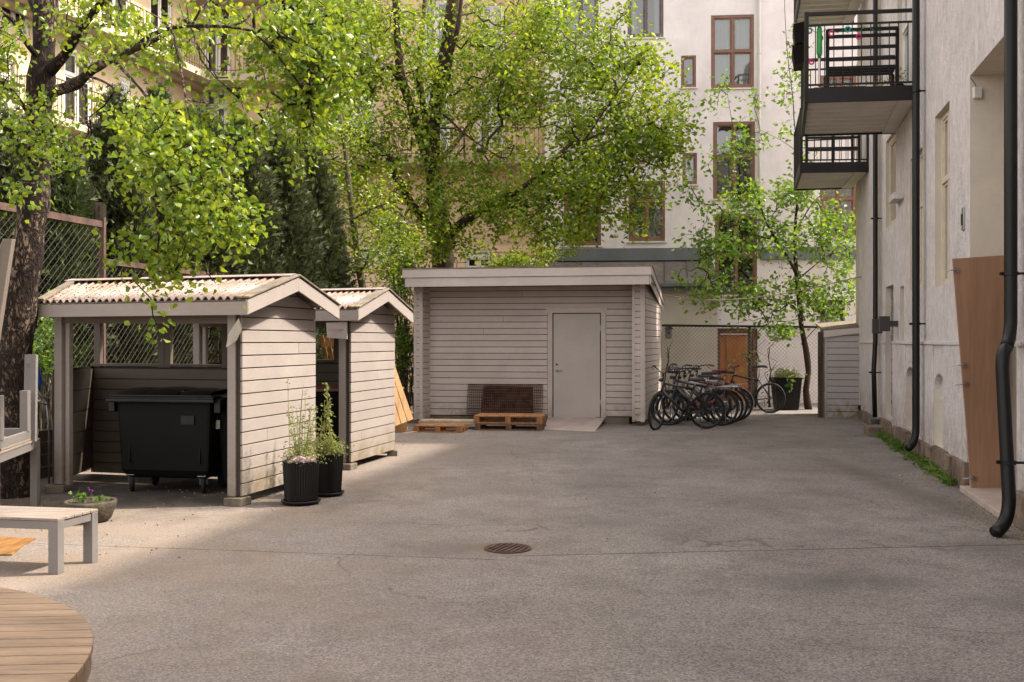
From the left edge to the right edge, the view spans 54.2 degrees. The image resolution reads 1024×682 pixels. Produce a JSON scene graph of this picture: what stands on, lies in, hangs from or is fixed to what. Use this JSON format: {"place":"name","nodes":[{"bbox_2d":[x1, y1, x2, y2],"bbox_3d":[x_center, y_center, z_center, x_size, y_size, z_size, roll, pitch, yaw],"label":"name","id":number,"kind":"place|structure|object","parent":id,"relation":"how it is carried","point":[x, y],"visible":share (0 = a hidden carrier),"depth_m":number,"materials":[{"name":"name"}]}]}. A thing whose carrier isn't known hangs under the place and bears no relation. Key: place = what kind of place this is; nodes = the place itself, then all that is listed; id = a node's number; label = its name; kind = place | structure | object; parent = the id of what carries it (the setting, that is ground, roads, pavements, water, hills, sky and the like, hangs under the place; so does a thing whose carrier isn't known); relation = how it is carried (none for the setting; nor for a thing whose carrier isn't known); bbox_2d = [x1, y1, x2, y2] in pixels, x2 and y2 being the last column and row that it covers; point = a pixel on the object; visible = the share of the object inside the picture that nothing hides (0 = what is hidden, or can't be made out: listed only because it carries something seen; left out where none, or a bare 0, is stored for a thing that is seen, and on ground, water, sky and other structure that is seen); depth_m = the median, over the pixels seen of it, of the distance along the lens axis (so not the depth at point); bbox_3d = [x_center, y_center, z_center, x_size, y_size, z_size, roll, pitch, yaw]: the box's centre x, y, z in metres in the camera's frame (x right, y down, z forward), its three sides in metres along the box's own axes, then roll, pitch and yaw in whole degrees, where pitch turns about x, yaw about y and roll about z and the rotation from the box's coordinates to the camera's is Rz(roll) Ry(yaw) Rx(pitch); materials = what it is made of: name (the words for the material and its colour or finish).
{"place":"outdoors","nodes":[
{"label":"outdoors","id":0,"kind":"place"},
{"bbox_2d":[0,401,1023,681],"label":"ground","id":1,"kind":"structure","parent":0,"point":[782,561],"depth_m":7.69,"materials":[{"name":"asphalt"}]},
{"bbox_2d":[0,239,15,338],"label":"slanted board","id":2,"kind":"object","parent":1,"relation":"on","point":[7,246],"visible":1,"depth_m":10.12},
{"bbox_2d":[0,537,35,555],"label":"orange sheet","id":3,"kind":"object","parent":1,"relation":"on","point":[10,546],"visible":1,"depth_m":8.54,"materials":[{"name":"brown wood"}]},
{"bbox_2d":[0,438,39,506],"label":"dining table","id":4,"kind":"object","parent":1,"relation":"on","point":[33,448],"visible":0.83,"depth_m":10.55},
{"bbox_2d":[0,390,38,450],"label":"upturned bench","id":5,"kind":"object","parent":4,"relation":"on","point":[10,437],"visible":0.84,"depth_m":10.19,"materials":[{"name":"wood"}]},
{"bbox_2d":[24,354,37,441],"bbox_3d":[-5.016,0.593,10.425,0.182,0.905,0.199,0,0,0],"label":"upended chair","id":6,"kind":"object","parent":4,"relation":"on","point":[31,372],"visible":0.71,"depth_m":10.38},
{"bbox_2d":[38,366,49,483],"bbox_3d":[-5.526,1.021,11.679,0.213,1.458,0.137,0,0,20],"label":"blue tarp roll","id":7,"kind":"object","parent":1,"relation":"on","point":[40,381],"visible":0.6,"depth_m":11.68,"materials":[{"name":"plastic"}]},
{"bbox_2d":[0,587,93,681],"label":"round table","id":8,"kind":"object","parent":1,"relation":"on","point":[43,639],"visible":1,"depth_m":3.44,"materials":[{"name":"wood"}]},
{"bbox_2d":[0,506,97,574],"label":"garden bench","id":9,"kind":"object","parent":1,"relation":"on","point":[55,521],"visible":1,"depth_m":7.62,"materials":[{"name":"wood"}]},
{"bbox_2d":[38,429,89,478],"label":"retaining boards","id":10,"kind":"object","parent":1,"relation":"on","point":[43,435],"visible":0.06,"depth_m":12.68,"materials":[{"name":"brown wood"}]},
{"bbox_2d":[63,487,117,523],"bbox_3d":[-4.096,1.583,9.709,0.497,0.333,0.490,0,0,0],"label":"stone bowl","id":11,"kind":"object","parent":1,"relation":"on","point":[105,506],"visible":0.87,"depth_m":9.65,"materials":[{"name":"stone"}]},
{"bbox_2d":[0,202,230,397],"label":"rusty wire fence","id":12,"kind":"object","parent":1,"relation":"on","point":[100,223],"visible":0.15,"depth_m":14.12,"materials":[{"name":"metal"}]},
{"bbox_2d":[106,386,226,492],"bbox_3d":[-3.933,1.142,11.763,1.390,1.215,0.855,0,0,10],"label":"waste container","id":13,"kind":"object","parent":1,"relation":"on","point":[169,432],"visible":0.92,"depth_m":11.45,"materials":[{"name":"black plastic"}]},
{"bbox_2d":[0,0,372,498],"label":"birch tree","id":14,"kind":"object","parent":1,"relation":"on","point":[300,30],"visible":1,"depth_m":8.98,"materials":[{"name":"green plant"}]},
{"bbox_2d":[38,273,340,506],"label":"bin shed","id":15,"kind":"structure","parent":1,"relation":"on","point":[268,353],"depth_m":11.52,"materials":[{"name":"wood"}]},
{"bbox_2d":[41,277,376,307],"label":"roof litter","id":16,"kind":"object","parent":15,"relation":"on","point":[164,289],"visible":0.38,"depth_m":11.46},
{"bbox_2d":[226,315,241,346],"bbox_3d":[-2.906,-0.108,10.457,0.026,0.349,0.381,0,0,-39],"label":"hanging sign","id":17,"kind":"object","parent":15,"relation":"hanging from","point":[234,333],"visible":1,"depth_m":10.43,"materials":[{"name":"metal"}]},
{"bbox_2d":[216,392,226,484],"bbox_3d":[-3.154,1.169,11.807,0.450,1.167,0.755,0,0,12],"label":"wheeled bin","id":18,"kind":"object","parent":1,"relation":"on","point":[221,423],"visible":0.04,"depth_m":11.54,"materials":[{"name":"black plastic"}]},
{"bbox_2d":[0,0,544,391],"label":"yellow building","id":19,"kind":"structure","parent":1,"relation":"on","point":[68,70],"depth_m":34.00,"materials":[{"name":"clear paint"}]},
{"bbox_2d":[0,6,28,34],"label":"window","id":20,"kind":"structure","parent":19,"relation":"in","point":[16,16],"depth_m":26.15,"materials":[{"name":"white glass"}]},
{"bbox_2d":[64,53,91,123],"bbox_3d":[-12.449,-6.997,28.134,0.550,2.202,1.210,0,0,15],"label":"window","id":21,"kind":"structure","parent":19,"relation":"in","point":[71,70],"depth_m":28.08,"materials":[{"name":"white glass"}]},
{"bbox_2d":[150,0,170,38],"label":"window","id":22,"kind":"structure","parent":19,"relation":"in","point":[155,9],"depth_m":32.35,"materials":[{"name":"white glass"}]},
{"bbox_2d":[204,93,226,133],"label":"window","id":23,"kind":"structure","parent":19,"relation":"in","point":[211,100],"depth_m":34.06,"materials":[{"name":"grey glass"}]},
{"bbox_2d":[204,6,230,72],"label":"window","id":24,"kind":"structure","parent":19,"relation":"in","point":[222,51],"depth_m":34.07,"materials":[{"name":"white glass"}]},
{"bbox_2d":[423,0,446,59],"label":"window","id":25,"kind":"structure","parent":19,"relation":"in","point":[438,2],"depth_m":34.06,"materials":[{"name":"grey glass"}]},
{"bbox_2d":[465,250,491,266],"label":"window","id":26,"kind":"structure","parent":19,"relation":"in","point":[471,263],"depth_m":34.06,"materials":[{"name":"white glass"}]},
{"bbox_2d":[478,90,504,149],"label":"window","id":27,"kind":"structure","parent":19,"relation":"in","point":[479,134],"depth_m":34.06,"materials":[{"name":"grey glass"}]},
{"bbox_2d":[480,5,504,54],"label":"window","id":28,"kind":"structure","parent":19,"relation":"in","point":[490,8],"depth_m":34.06,"materials":[{"name":"grey glass"}]},
{"bbox_2d":[277,379,328,505],"bbox_3d":[-2.248,1.076,10.758,0.553,1.348,0.505,0,0,0],"label":"flower pot","id":29,"kind":"object","parent":1,"relation":"on","point":[300,473],"visible":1,"depth_m":10.64,"materials":[{"name":"black plastic"}]},
{"bbox_2d":[193,287,414,470],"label":"bin shed","id":30,"kind":"structure","parent":1,"relation":"on","point":[359,369],"depth_m":14.27,"materials":[{"name":"wood"}]},
{"bbox_2d":[326,322,347,338],"bbox_3d":[-2.360,-0.141,13.404,0.307,0.234,0.078,0,0,16],"label":"wall sign","id":31,"kind":"object","parent":30,"relation":"attached to","point":[338,330],"visible":1,"depth_m":13.41,"materials":[{"name":"grey"}]},
{"bbox_2d":[280,136,357,359],"bbox_3d":[-4.194,-1.267,20.608,2.205,6.237,2.173,0,0,0],"label":"conifer","id":32,"kind":"object","parent":1,"relation":"on","point":[335,267],"visible":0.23,"depth_m":20.32,"materials":[{"name":"green plant"}]},
{"bbox_2d":[319,335,333,359],"bbox_3d":[-2.648,1.010,15.976,0.925,2.207,0.341,0,0,28],"label":"slatted pallet","id":33,"kind":"object","parent":1,"relation":"on","point":[328,343],"visible":0.14,"depth_m":16.06,"materials":[{"name":"orange wood"}]},
{"bbox_2d":[315,384,338,450],"bbox_3d":[-2.626,1.194,14.377,0.550,1.117,0.755,0,0,-12],"label":"wheeled bin","id":34,"kind":"object","parent":1,"relation":"on","point":[333,392],"visible":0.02,"depth_m":14.08,"materials":[{"name":"black plastic"}]},
{"bbox_2d":[310,382,353,496],"bbox_3d":[-2.073,1.107,11.336,0.549,1.285,0.536,0,0,-40],"label":"flower pot","id":35,"kind":"object","parent":1,"relation":"on","point":[330,476],"visible":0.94,"depth_m":11.24,"materials":[{"name":"black plastic"}]},
{"bbox_2d":[291,83,442,290],"bbox_3d":[-3.285,-1.987,21.196,3.657,7.480,2.849,0,0,0],"label":"thin tree","id":36,"kind":"object","parent":1,"relation":"on","point":[358,258],"visible":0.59,"depth_m":21.15,"materials":[{"name":"green plant"}]},
{"bbox_2d":[373,211,429,413],"bbox_3d":[-2.383,-0.611,22.546,1.776,4.791,1.989,0,0,0],"label":"bush","id":37,"kind":"object","parent":1,"relation":"on","point":[401,346],"visible":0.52,"depth_m":22.31,"materials":[{"name":"green plant"}]},
{"bbox_2d":[395,364,412,425],"bbox_3d":[-2.035,0.870,16.983,0.618,1.154,0.738,0,0,-40],"label":"leaning pallet","id":38,"kind":"object","parent":1,"relation":"on","point":[401,413],"visible":0.38,"depth_m":16.92,"materials":[{"name":"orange wood"}]},
{"bbox_2d":[413,423,467,432],"bbox_3d":[-1.383,1.683,19.354,0.960,0.134,0.503,0,0,10],"label":"pallet","id":39,"kind":"object","parent":1,"relation":"on","point":[441,427],"visible":0.99,"depth_m":19.18,"materials":[{"name":"brown wood"}]},
{"bbox_2d":[419,419,474,423],"bbox_3d":[-1.234,1.620,20.128,1.365,0.075,0.418,0,0,7],"label":"plank pile","id":40,"kind":"object","parent":39,"relation":"on","point":[458,421],"visible":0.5,"depth_m":19.95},
{"bbox_2d":[265,0,706,267],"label":"maple tree","id":41,"kind":"object","parent":1,"relation":"on","point":[656,138],"visible":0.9,"depth_m":23.39,"materials":[{"name":"green plant"}]},
{"bbox_2d":[484,543,530,552],"bbox_3d":[-0.038,1.742,8.424,0.400,0.011,0.400,0,0,0],"label":"drain grate","id":42,"kind":"object","parent":1,"relation":"on","point":[507,548],"visible":1,"depth_m":8.41,"materials":[{"name":"metal"}]},
{"bbox_2d":[475,421,545,430],"bbox_3d":[-0.019,1.683,19.919,1.330,0.134,0.805,0,0,7],"label":"pallet","id":43,"kind":"object","parent":1,"relation":"on","point":[507,427],"visible":0.77,"depth_m":19.59,"materials":[{"name":"brown wood"}]},
{"bbox_2d":[474,413,545,423],"bbox_3d":[-0.029,1.538,19.919,1.350,0.149,0.804,0,0,8],"label":"pallet","id":44,"kind":"object","parent":43,"relation":"on","point":[510,418],"visible":1,"depth_m":19.67,"materials":[{"name":"brown wood"}]},
{"bbox_2d":[15,412,1023,649],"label":"fallen leaves","id":45,"kind":"object","parent":1,"relation":"on","point":[1011,535],"visible":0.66,"depth_m":9.99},
{"bbox_2d":[480,239,564,266],"bbox_3d":[0.179,-0.449,25.793,1.911,4.406,1.955,0,0,45],"label":"bush","id":46,"kind":"object","parent":1,"relation":"on","point":[506,262],"visible":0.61,"depth_m":25.55,"materials":[{"name":"green plant"}]},
{"bbox_2d":[401,265,664,424],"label":"store shed","id":47,"kind":"structure","parent":1,"relation":"on","point":[580,341],"depth_m":21.27,"materials":[{"name":"wood"}]},
{"bbox_2d":[467,384,542,413],"bbox_3d":[-0.153,1.240,21.315,1.620,0.644,0.202,0,0,7],"label":"steel grating","id":48,"kind":"object","parent":47,"relation":"attached to","point":[507,399],"visible":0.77,"depth_m":21.32,"materials":[{"name":"metal"}]},
{"bbox_2d":[553,313,600,417],"bbox_3d":[1.372,0.526,21.228,1.028,2.250,0.101,0,0,7],"label":"door","id":49,"kind":"structure","parent":47,"relation":"in","point":[576,336],"depth_m":21.24,"materials":[{"name":"beige paint"}]},
{"bbox_2d":[544,417,604,431],"bbox_3d":[1.244,1.700,20.287,1.208,0.160,1.900,0,0,7],"label":"ramp","id":50,"kind":"object","parent":1,"relation":"on","point":[589,424],"depth_m":20.37,"materials":[{"name":"concrete"}]},
{"bbox_2d":[515,260,718,404],"bbox_3d":[2.805,-0.290,27.816,5.698,4.080,1.868,0,0,5],"label":"lean to","id":51,"kind":"object","parent":1,"relation":"on","point":[673,312],"visible":0.23,"depth_m":27.29,"materials":[{"name":"grey stone"}]},
{"bbox_2d":[648,365,724,429],"bbox_3d":[3.364,1.132,19.939,1.688,1.300,0.707,0,0,-15],"label":"bicycle","id":52,"kind":"object","parent":1,"relation":"on","point":[689,411],"visible":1,"depth_m":19.83,"materials":[{"name":"metal"}]},
{"bbox_2d":[653,363,731,421],"bbox_3d":[3.809,1.129,21.341,1.813,1.239,0.666,0,9,-6],"label":"bicycle","id":53,"kind":"object","parent":1,"relation":"on","point":[700,391],"visible":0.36,"depth_m":21.27,"materials":[{"name":"metal"}]},
{"bbox_2d":[651,369,739,425],"bbox_3d":[3.798,1.171,20.670,1.830,1.166,0.624,0,-5,0],"label":"bicycle","id":54,"kind":"object","parent":1,"relation":"on","point":[680,397],"visible":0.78,"depth_m":20.69,"materials":[{"name":"metal"}]},
{"bbox_2d":[656,364,744,424],"bbox_3d":[3.935,1.132,20.935,1.851,1.239,0.632,0,5,4],"label":"bicycle","id":55,"kind":"object","parent":1,"relation":"on","point":[712,399],"visible":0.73,"depth_m":20.85,"materials":[{"name":"metal"}]},
{"bbox_2d":[545,0,856,402],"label":"townhouse","id":56,"kind":"structure","parent":1,"relation":"on","point":[715,38],"depth_m":28.52,"materials":[{"name":"white paint"}]},
{"bbox_2d":[562,0,597,40],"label":"window","id":57,"kind":"structure","parent":56,"relation":"in","point":[582,7],"depth_m":28.99,"materials":[{"name":"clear glass"}]},
{"bbox_2d":[563,189,602,246],"bbox_3d":[2.035,-3.538,28.870,1.163,1.679,0.220,0,0,5],"label":"window","id":58,"kind":"structure","parent":56,"relation":"in","point":[596,239],"depth_m":28.85,"materials":[{"name":"brown glass"}]},
{"bbox_2d":[626,0,664,38],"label":"window","id":59,"kind":"structure","parent":56,"relation":"in","point":[652,10],"depth_m":28.78,"materials":[{"name":"clear glass"}]},
{"bbox_2d":[627,181,666,242],"bbox_3d":[3.866,-3.698,28.717,1.138,1.771,0.220,0,0,5],"label":"window","id":60,"kind":"structure","parent":56,"relation":"in","point":[658,235],"depth_m":28.76,"materials":[{"name":"clear glass"}]},
{"bbox_2d":[679,55,697,88],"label":"window","id":61,"kind":"structure","parent":56,"relation":"in","point":[689,60],"depth_m":28.59,"materials":[{"name":"clear glass"}]},
{"bbox_2d":[681,153,698,185],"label":"window","id":62,"kind":"structure","parent":56,"relation":"in","point":[693,164],"depth_m":28.59,"materials":[{"name":"clear glass"}]},
{"bbox_2d":[709,14,755,89],"bbox_3d":[6.294,-8.218,28.706,1.306,2.127,0.600,0,0,5],"label":"window","id":63,"kind":"structure","parent":56,"relation":"in","point":[732,36],"depth_m":28.57,"materials":[{"name":"clear glass"}]},
{"bbox_2d":[711,121,754,200],"bbox_3d":[6.336,-5.123,28.702,1.277,2.237,0.600,0,0,5],"label":"window","id":64,"kind":"structure","parent":56,"relation":"in","point":[720,129],"depth_m":28.97,"materials":[{"name":"clear glass"}]},
{"bbox_2d":[715,214,756,295],"bbox_3d":[6.392,-2.441,28.698,1.277,2.346,0.600,0,0,5],"label":"window","id":65,"kind":"structure","parent":56,"relation":"in","point":[740,270],"depth_m":28.97,"materials":[{"name":"clear glass"}]},
{"bbox_2d":[720,334,751,401],"bbox_3d":[6.404,0.769,28.583,0.903,1.923,0.067,0,0,5],"label":"door","id":66,"kind":"structure","parent":56,"relation":"in","point":[726,344],"depth_m":28.55,"materials":[{"name":"wood"}]},
{"bbox_2d":[757,0,761,248],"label":"facade pipe","id":67,"kind":"object","parent":56,"relation":"attached to","point":[759,52],"visible":0.63,"depth_m":28.26,"materials":[{"name":"white metal"}]},
{"bbox_2d":[818,185,855,237],"bbox_3d":[9.217,-3.733,28.462,1.092,1.619,0.600,0,0,5],"label":"window","id":68,"kind":"structure","parent":56,"relation":"in","point":[850,200],"depth_m":28.27,"materials":[{"name":"clear glass"}]},
{"bbox_2d":[818,76,855,136],"bbox_3d":[9.217,-6.639,28.462,1.092,1.723,0.600,0,0,5],"label":"window","id":69,"kind":"structure","parent":56,"relation":"in","point":[846,78],"depth_m":28.25,"materials":[{"name":"clear glass"}]},
{"bbox_2d":[662,369,747,421],"bbox_3d":[4.148,1.171,21.503,1.822,1.166,0.641,0,-4,8],"label":"bicycle","id":70,"kind":"object","parent":1,"relation":"on","point":[739,392],"visible":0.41,"depth_m":21.48,"materials":[{"name":"metal"}]},
{"bbox_2d":[672,364,753,420],"bbox_3d":[4.410,1.140,22.054,1.830,1.239,0.650,0,-3,0],"label":"bicycle","id":71,"kind":"object","parent":1,"relation":"on","point":[747,392],"visible":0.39,"depth_m":21.95,"materials":[{"name":"metal"}]},
{"bbox_2d":[662,324,821,408],"bbox_3d":[5.787,0.655,25.878,4.581,2.190,0.180,0,0,0],"label":"wire fence","id":72,"kind":"object","parent":1,"relation":"on","point":[749,368],"visible":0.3,"depth_m":25.85,"materials":[{"name":"black metal"}]},
{"bbox_2d":[711,365,785,412],"bbox_3d":[5.711,1.164,24.236,1.746,1.172,0.606,0,0,19],"label":"bicycle","id":73,"kind":"object","parent":1,"relation":"on","point":[756,396],"visible":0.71,"depth_m":24.24,"materials":[{"name":"metal"}]},
{"bbox_2d":[669,0,855,409],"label":"young tree","id":74,"kind":"object","parent":1,"relation":"on","point":[720,247],"visible":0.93,"depth_m":24.53,"materials":[{"name":"green plant"}]},
{"bbox_2d":[767,366,806,409],"bbox_3d":[6.990,1.190,25.533,1.003,1.111,0.922,0,0,0],"label":"square planter","id":75,"kind":"object","parent":1,"relation":"on","point":[789,383],"visible":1,"depth_m":25.23,"materials":[{"name":"black plastic"}]},
{"bbox_2d":[815,320,858,417],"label":"tool shed","id":76,"kind":"structure","parent":1,"relation":"on","point":[838,369],"depth_m":22.83,"materials":[{"name":"beige paint"}]},
{"bbox_2d":[873,429,957,485],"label":"weeds","id":77,"kind":"object","parent":1,"relation":"on","point":[922,462],"visible":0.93,"depth_m":14.04,"materials":[{"name":"green plant"}]},
{"bbox_2d":[856,0,1023,531],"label":"apartment building","id":78,"kind":"structure","parent":1,"relation":"on","point":[961,136],"depth_m":13.72,"materials":[{"name":"grey paint"}]},
{"bbox_2d":[794,0,861,26],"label":"balcony","id":79,"kind":"structure","parent":78,"relation":"attached to","point":[801,7],"depth_m":22.52,"materials":[{"name":"black metal"}]},
{"bbox_2d":[794,108,868,190],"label":"balcony","id":80,"kind":"structure","parent":78,"relation":"attached to","point":[820,175],"depth_m":21.79,"materials":[{"name":"black metal"}]},
{"bbox_2d":[805,135,860,161],"bbox_3d":[6.976,-4.235,21.832,1.198,0.930,0.429,0,0,4],"label":"balcony bench","id":81,"kind":"object","parent":80,"relation":"on","point":[831,148],"visible":0.52,"depth_m":21.67,"materials":[{"name":"black metal"}]},
{"bbox_2d":[801,8,911,136],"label":"balcony","id":82,"kind":"structure","parent":78,"relation":"attached to","point":[863,110],"depth_m":15.26,"materials":[{"name":"black metal"}]},
{"bbox_2d":[783,19,809,44],"bbox_3d":[4.550,-4.830,15.723,0.416,0.410,1.028,0,0,0],"label":"planter box","id":83,"kind":"object","parent":82,"relation":"hanging from","point":[798,33],"visible":0.81,"depth_m":15.49,"materials":[{"name":"black metal"}]},
{"bbox_2d":[785,38,814,71],"bbox_3d":[4.568,-4.540,15.845,0.393,0.395,1.025,0,0,0],"label":"planter box","id":84,"kind":"object","parent":82,"relation":"hanging from","point":[797,55],"visible":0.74,"depth_m":15.66,"materials":[{"name":"black metal"}]},
{"bbox_2d":[817,23,821,87],"bbox_3d":[4.696,-4.335,15.276,0.090,1.050,0.086,0,0,0],"label":"folded parasol","id":85,"kind":"object","parent":82,"relation":"on","point":[819,41],"visible":1,"depth_m":15.25,"materials":[{"name":"fabric"}]},
{"bbox_2d":[824,26,898,87],"bbox_3d":[5.478,-4.312,15.711,1.179,1.006,0.737,0,0,7],"label":"balcony bench","id":86,"kind":"object","parent":82,"relation":"on","point":[838,71],"visible":0.81,"depth_m":15.45,"materials":[{"name":"black metal"}]},
{"bbox_2d":[869,0,881,416],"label":"downpipe","id":87,"kind":"object","parent":78,"relation":"attached to","point":[875,218],"visible":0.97,"depth_m":19.12,"materials":[{"name":"black metal"}]},
{"bbox_2d":[879,316,897,330],"bbox_3d":[6.462,-0.295,17.160,0.305,0.260,0.120,0,0,13],"label":"wall lamp","id":88,"kind":"object","parent":78,"relation":"attached to","point":[885,323],"visible":1,"depth_m":17.11,"materials":[{"name":"metal"}]},
{"bbox_2d":[889,134,895,225],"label":"window","id":89,"kind":"structure","parent":78,"relation":"in","point":[892,143],"depth_m":18.40,"materials":[{"name":"clear glass"}]},
{"bbox_2d":[902,0,908,84],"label":"window","id":90,"kind":"structure","parent":78,"relation":"in","point":[905,3],"depth_m":17.07,"materials":[{"name":"clear glass"}]},
{"bbox_2d":[905,0,925,451],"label":"downpipe","id":91,"kind":"object","parent":78,"relation":"attached to","point":[916,90],"visible":0.99,"depth_m":14.49,"materials":[{"name":"black metal"}]},
{"bbox_2d":[920,152,921,286],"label":"window","id":92,"kind":"structure","parent":78,"relation":"in","point":[921,152],"depth_m":15.26,"materials":[{"name":"glass"}]},
{"bbox_2d":[941,109,948,284],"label":"window","id":93,"kind":"structure","parent":78,"relation":"in","point":[945,118],"depth_m":13.64,"materials":[{"name":"clear glass"}]},
{"bbox_2d":[945,255,1003,487],"bbox_3d":[5.317,0.372,11.392,0.743,2.710,0.061,0,0,0],"label":"plywood board","id":94,"kind":"object","parent":78,"relation":"attached to","point":[979,289],"visible":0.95,"depth_m":11.40,"materials":[{"name":"wood"}]},
{"bbox_2d":[989,0,1023,537],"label":"downpipe","id":95,"kind":"object","parent":78,"relation":"attached to","point":[1000,527],"visible":1,"depth_m":9.29,"materials":[{"name":"black metal"}]},
{"bbox_2d":[960,485,1016,521],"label":"threshold slab","id":96,"kind":"structure","parent":1,"relation":"on","point":[989,500],"depth_m":10.77,"materials":[{"name":"concrete"}]},
{"label":"garden soil","id":97,"kind":"structure","parent":0,"visible":0},
{"bbox_2d":[0,103,55,429],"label":"conifer","id":98,"kind":"object","parent":97,"relation":"on","point":[11,170],"visible":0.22,"depth_m":14.32,"materials":[{"name":"green plant"}]},
{"bbox_2d":[32,289,78,466],"bbox_3d":[-6.601,0.506,14.040,0.988,2.502,1.658,0,0,-40],"label":"bush","id":99,"kind":"object","parent":97,"relation":"on","point":[42,413],"visible":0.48,"depth_m":13.87,"materials":[{"name":"green plant"}]},
{"bbox_2d":[36,130,117,428],"bbox_3d":[-6.724,-0.670,14.993,1.517,5.044,1.562,0,0,0],"label":"conifer","id":100,"kind":"object","parent":97,"relation":"on","point":[69,193],"visible":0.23,"depth_m":14.76,"materials":[{"name":"green plant"}]},
{"bbox_2d":[75,181,123,361],"bbox_3d":[-6.741,-0.792,16.958,0.911,4.083,3.954,0,0,-5],"label":"plank screen","id":101,"kind":"object","parent":97,"relation":"on","point":[99,206],"visible":0.06,"depth_m":15.04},
{"bbox_2d":[74,81,169,366],"bbox_3d":[-6.274,-1.151,15.929,1.786,6.005,1.872,0,0,0],"label":"conifer","id":102,"kind":"object","parent":97,"relation":"on","point":[119,213],"visible":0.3,"depth_m":15.56,"materials":[{"name":"green plant"}]},
{"bbox_2d":[122,73,210,366],"bbox_3d":[-5.872,-1.320,16.728,1.874,6.343,1.806,0,0,0],"label":"conifer","id":103,"kind":"object","parent":97,"relation":"on","point":[167,95],"visible":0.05,"depth_m":16.46,"materials":[{"name":"green plant"}]},
{"bbox_2d":[169,98,257,362],"bbox_3d":[-5.446,-1.217,17.476,1.972,6.137,1.924,0,0,41],"label":"conifer","id":104,"kind":"object","parent":97,"relation":"on","point":[217,263],"visible":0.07,"depth_m":17.22,"materials":[{"name":"green plant"}]},
{"bbox_2d":[198,110,288,274],"bbox_3d":[-5.067,-1.221,18.390,2.190,6.146,2.023,0,0,0],"label":"conifer","id":105,"kind":"object","parent":97,"relation":"on","point":[265,262],"visible":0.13,"depth_m":18.22,"materials":[{"name":"green plant"}]},
{"bbox_2d":[248,122,337,359],"bbox_3d":[-4.573,-1.274,19.493,2.294,6.251,2.397,0,0,0],"label":"conifer","id":106,"kind":"object","parent":97,"relation":"on","point":[300,217],"visible":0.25,"depth_m":19.18,"materials":[{"name":"green plant"}]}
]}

